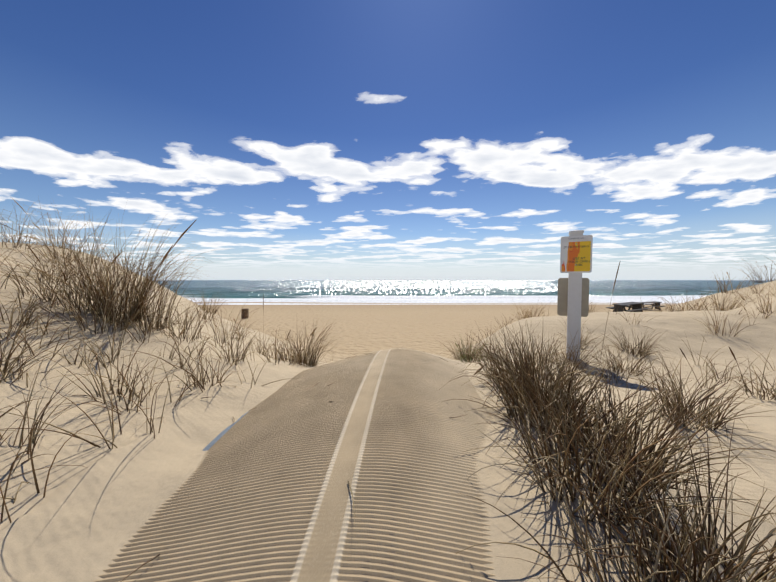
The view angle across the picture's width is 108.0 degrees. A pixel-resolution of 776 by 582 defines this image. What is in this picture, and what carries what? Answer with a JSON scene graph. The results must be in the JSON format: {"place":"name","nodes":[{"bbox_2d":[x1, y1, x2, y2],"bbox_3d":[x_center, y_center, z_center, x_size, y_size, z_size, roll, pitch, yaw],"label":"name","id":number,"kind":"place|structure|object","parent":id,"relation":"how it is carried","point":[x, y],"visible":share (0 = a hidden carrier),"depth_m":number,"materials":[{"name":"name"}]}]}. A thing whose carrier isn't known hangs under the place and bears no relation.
{"place":"outdoors","nodes":[
{"label":"outdoors","id":0,"kind":"place"},
{"bbox_2d":[0,242,775,581],"bbox_3d":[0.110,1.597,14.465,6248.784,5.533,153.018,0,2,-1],"label":"sand ground","id":1,"kind":"structure","parent":0,"point":[78,522],"depth_m":1.57,"materials":[{"name":"beige sand"}]},
{"bbox_2d":[241,309,248,318],"bbox_3d":[-12.625,2.020,24.880,0.600,0.885,0.600,3,2,-1],"label":"trash barrel","id":2,"kind":"object","parent":1,"relation":"on","point":[244,315],"visible":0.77,"depth_m":24.64,"materials":[{"name":"metal"}]},
{"bbox_2d":[93,348,495,581],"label":"beach path","id":3,"kind":"structure","parent":1,"relation":"on","point":[263,494],"depth_m":0.96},
{"bbox_2d":[557,230,592,360],"bbox_3d":[2.189,0.296,3.331,0.322,2.020,0.148,1,3,30],"label":"sign post","id":4,"kind":"object","parent":1,"relation":"on","point":[573,287],"visible":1,"depth_m":3.27,"materials":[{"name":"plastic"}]},
{"bbox_2d":[606,302,651,311],"bbox_3d":[24.172,1.826,28.395,2.682,1.192,2.385,-5,6,-13],"label":"picnic table","id":5,"kind":"object","parent":1,"relation":"on","point":[636,307],"visible":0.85,"depth_m":28.20,"materials":[{"name":"wood"}]},
{"bbox_2d":[640,301,665,309],"bbox_3d":[30.993,1.825,33.519,2.220,0.987,1.974,-4,5,7],"label":"picnic table","id":6,"kind":"object","parent":1,"relation":"on","point":[657,305],"visible":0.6,"depth_m":33.25,"materials":[{"name":"wood"}]},
{"bbox_2d":[0,198,775,581],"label":"dune grass","id":7,"kind":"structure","parent":0,"point":[520,382],"depth_m":1.26,"materials":[{"name":"brown plant"}]},
{"bbox_2d":[0,0,775,279],"label":"sky","id":8,"kind":"structure","parent":0,"point":[300,139],"materials":[{"name":"blue"}]},
{"bbox_2d":[154,280,774,304],"bbox_3d":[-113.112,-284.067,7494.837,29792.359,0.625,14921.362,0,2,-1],"label":"sea","id":9,"kind":"structure","parent":0,"point":[432,291],"depth_m":100.13,"materials":[{"name":"teal liquid"}]}
]}

